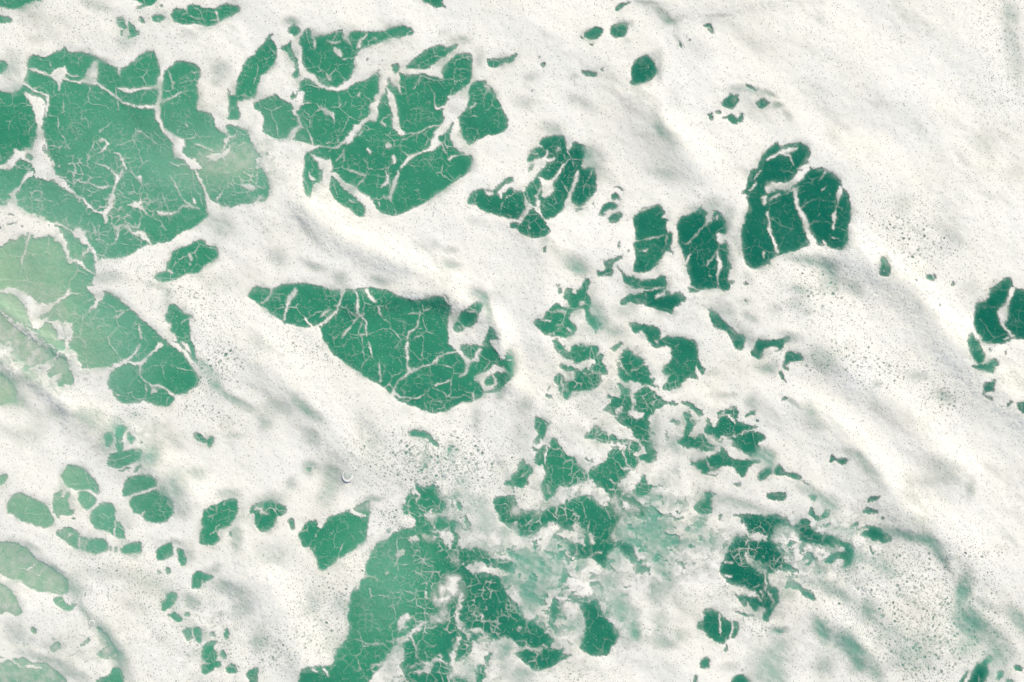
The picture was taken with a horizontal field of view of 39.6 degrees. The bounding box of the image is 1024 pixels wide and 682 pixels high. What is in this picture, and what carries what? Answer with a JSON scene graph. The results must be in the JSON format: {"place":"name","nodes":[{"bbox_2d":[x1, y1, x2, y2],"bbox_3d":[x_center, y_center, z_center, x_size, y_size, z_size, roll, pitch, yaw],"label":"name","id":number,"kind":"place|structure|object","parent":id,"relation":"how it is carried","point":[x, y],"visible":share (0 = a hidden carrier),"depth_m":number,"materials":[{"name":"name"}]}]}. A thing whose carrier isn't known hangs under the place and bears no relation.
{"place":"outdoors","nodes":[
{"label":"outdoors","id":0,"kind":"place"},
{"bbox_2d":[0,0,1023,681],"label":"sea water","id":1,"kind":"structure","parent":0,"point":[388,592],"depth_m":8.89,"materials":[{"name":"green liquid"}]},
{"bbox_2d":[128,199,145,212],"bbox_3d":[-2.326,-0.851,8.891,0.152,0.004,0.091,28,90,0],"label":"foam clump","id":2,"kind":"object","parent":1,"relation":"on","point":[135,204],"visible":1,"depth_m":8.89,"materials":[{"name":"white liquid"}]},
{"bbox_2d":[157,203,193,214],"bbox_3d":[-2.088,-0.823,8.894,0.279,0.003,0.069,-12,90,0],"label":"foam clump","id":3,"kind":"object","parent":1,"relation":"on","point":[162,213],"visible":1,"depth_m":8.89,"materials":[{"name":"white liquid"}]},
{"bbox_2d":[242,184,254,189],"bbox_3d":[-1.644,-0.963,8.883,0.114,0.001,0.052,23,90,0],"label":"foam clump","id":4,"kind":"object","parent":1,"relation":"on","point":[249,186],"visible":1,"depth_m":8.88,"materials":[{"name":"white liquid"}]},
{"bbox_2d":[283,288,296,319],"bbox_3d":[-1.399,-0.234,8.889,0.060,0.004,0.230,23,90,0],"label":"foam clump","id":5,"kind":"object","parent":1,"relation":"on","point":[293,293],"visible":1,"depth_m":8.89,"materials":[{"name":"white liquid"}]},
{"bbox_2d":[334,47,341,56],"bbox_3d":[-1.086,-1.805,8.881,0.085,0.002,0.046,45,90,0],"label":"foam clump","id":6,"kind":"object","parent":1,"relation":"on","point":[337,52],"visible":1,"depth_m":8.88,"materials":[{"name":"white liquid"}]},
{"bbox_2d":[389,170,398,198],"bbox_3d":[-0.753,-0.974,8.886,0.077,0.005,0.210,18,90,0],"label":"foam clump","id":7,"kind":"object","parent":1,"relation":"on","point":[394,183],"visible":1,"depth_m":8.88,"materials":[{"name":"white liquid"}]},
{"bbox_2d":[0,0,1023,681],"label":"sea foam","id":8,"kind":"object","parent":1,"relation":"on","point":[950,80],"visible":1,"depth_m":8.88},
{"bbox_2d":[342,471,352,481],"bbox_3d":[-1.025,0.844,8.874,0.072,0.017,0.077,0,90,0],"label":"foam bubble","id":9,"kind":"object","parent":8,"relation":"on","point":[349,479],"visible":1,"depth_m":8.88,"materials":[{"name":"white"}]},
{"bbox_2d":[589,533,594,543],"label":"foam clump","id":10,"kind":"object","parent":1,"relation":"on","point":[591,540],"visible":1,"depth_m":8.88,"materials":[{"name":"white liquid"}]},
{"bbox_2d":[766,212,778,252],"bbox_3d":[1.619,-0.675,8.891,0.054,0.009,0.284,-14,90,0],"label":"foam clump","id":11,"kind":"object","parent":1,"relation":"on","point":[773,241],"visible":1,"depth_m":8.89,"materials":[{"name":"white liquid"}]},
{"bbox_2d":[767,148,796,160],"bbox_3d":[1.690,-1.170,8.893,0.207,0.003,0.101,0,90,0],"label":"foam clump","id":12,"kind":"object","parent":1,"relation":"on","point":[785,151],"visible":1,"depth_m":8.89,"materials":[{"name":"white liquid"}]},
{"bbox_2d":[832,211,835,228],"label":"foam clump","id":13,"kind":"object","parent":1,"relation":"on","point":[833,217],"visible":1,"depth_m":8.89,"materials":[{"name":"white liquid"}]}
]}

